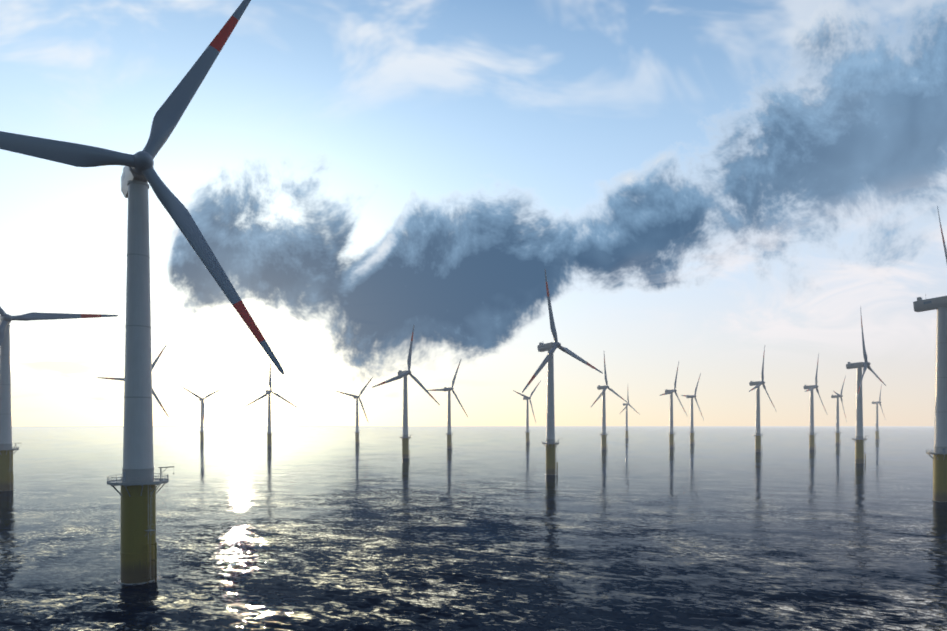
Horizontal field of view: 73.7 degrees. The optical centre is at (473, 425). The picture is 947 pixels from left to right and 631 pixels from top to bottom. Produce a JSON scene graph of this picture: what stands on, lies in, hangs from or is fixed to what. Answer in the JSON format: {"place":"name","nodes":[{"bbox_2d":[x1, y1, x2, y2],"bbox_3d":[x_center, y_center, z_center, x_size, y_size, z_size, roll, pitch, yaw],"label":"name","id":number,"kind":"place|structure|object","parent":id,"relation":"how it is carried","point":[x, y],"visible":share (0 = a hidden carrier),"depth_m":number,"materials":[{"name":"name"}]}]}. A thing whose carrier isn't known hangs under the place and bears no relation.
{"place":"outdoors","nodes":[
{"label":"outdoors","id":0,"kind":"place"},
{"bbox_2d":[0,426,946,630],"bbox_3d":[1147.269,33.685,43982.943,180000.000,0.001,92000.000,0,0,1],"label":"sea","id":1,"kind":"structure","parent":0,"point":[472,528],"depth_m":201.55,"materials":[{"name":"blue liquid"}]},
{"bbox_2d":[0,307,118,490],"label":"wind turbine","id":2,"kind":"object","parent":1,"relation":"on","point":[7,449],"visible":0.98,"depth_m":328.52,"materials":[{"name":"white paint"}]},
{"bbox_2d":[97,345,168,416],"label":"wind turbine","id":3,"kind":"object","parent":1,"relation":"on","point":[153,392],"visible":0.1,"depth_m":773.03,"materials":[{"name":"white paint"}]},
{"bbox_2d":[0,0,283,584],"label":"wind turbine","id":4,"kind":"object","parent":1,"relation":"on","point":[137,482],"visible":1,"depth_m":135.95,"materials":[{"name":"white paint"}]},
{"bbox_2d":[181,386,224,441],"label":"wind turbine","id":5,"kind":"object","parent":1,"relation":"on","point":[201,431],"visible":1,"depth_m":1313.55,"materials":[{"name":"white paint"}]},
{"bbox_2d":[245,359,297,446],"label":"wind turbine","id":6,"kind":"object","parent":1,"relation":"on","point":[269,433],"visible":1,"depth_m":1017.67,"materials":[{"name":"white paint"}]},
{"bbox_2d":[336,377,372,443],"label":"wind turbine","id":7,"kind":"object","parent":1,"relation":"on","point":[357,432],"visible":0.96,"depth_m":1202.07,"materials":[{"name":"white paint"}]},
{"bbox_2d":[372,325,439,457],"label":"wind turbine","id":8,"kind":"object","parent":1,"relation":"on","point":[404,437],"visible":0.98,"depth_m":658.64,"materials":[{"name":"white paint"}]},
{"bbox_2d":[427,360,467,447],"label":"wind turbine","id":9,"kind":"object","parent":1,"relation":"on","point":[448,433],"visible":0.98,"depth_m":946.95,"materials":[{"name":"white paint"}]},
{"bbox_2d":[513,381,540,442],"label":"wind turbine","id":10,"kind":"object","parent":1,"relation":"on","point":[526,398],"visible":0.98,"depth_m":1260.03,"materials":[{"name":"white paint"}]},
{"bbox_2d":[522,270,602,474],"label":"wind turbine","id":11,"kind":"object","parent":1,"relation":"on","point":[549,442],"visible":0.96,"depth_m":436.95,"materials":[{"name":"white paint"}]},
{"bbox_2d":[591,354,627,449],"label":"wind turbine","id":12,"kind":"object","parent":1,"relation":"on","point":[603,434],"visible":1,"depth_m":902.96,"materials":[{"name":"white paint"}]},
{"bbox_2d":[621,395,639,438],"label":"wind turbine","id":13,"kind":"object","parent":1,"relation":"on","point":[626,429],"visible":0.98,"depth_m":1614.49,"materials":[{"name":"white paint"}]},
{"bbox_2d":[660,362,686,446],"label":"wind turbine","id":14,"kind":"object","parent":1,"relation":"on","point":[671,434],"visible":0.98,"depth_m":1001.14,"materials":[{"name":"white paint"}]},
{"bbox_2d":[681,373,703,443],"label":"wind turbine","id":15,"kind":"object","parent":1,"relation":"on","point":[692,436],"visible":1,"depth_m":1185.32,"materials":[{"name":"white paint"}]},
{"bbox_2d":[749,347,776,451],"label":"wind turbine","id":16,"kind":"object","parent":1,"relation":"on","point":[758,434],"visible":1,"depth_m":815.55,"materials":[{"name":"white paint"}]},
{"bbox_2d":[803,355,826,449],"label":"wind turbine","id":17,"kind":"object","parent":1,"relation":"on","point":[811,434],"visible":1,"depth_m":895.58,"materials":[{"name":"white paint"}]},
{"bbox_2d":[831,376,846,443],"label":"wind turbine","id":18,"kind":"object","parent":1,"relation":"on","point":[837,432],"visible":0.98,"depth_m":1178.52,"materials":[{"name":"white paint"}]},
{"bbox_2d":[846,306,885,462],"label":"wind turbine","id":19,"kind":"object","parent":1,"relation":"on","point":[860,447],"visible":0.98,"depth_m":571.32,"materials":[{"name":"white paint"}]},
{"bbox_2d":[872,384,885,439],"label":"wind turbine","id":20,"kind":"object","parent":1,"relation":"on","point":[877,435],"visible":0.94,"depth_m":1491.38,"materials":[{"name":"white paint"}]},
{"bbox_2d":[913,206,946,501],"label":"wind turbine","id":21,"kind":"object","parent":1,"relation":"on","point":[939,453],"visible":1,"depth_m":281.25,"materials":[{"name":"white paint"}]},
{"bbox_2d":[0,0,946,425],"label":"sky","id":22,"kind":"structure","parent":0,"point":[704,186],"materials":[{"name":"blue"}]}
]}

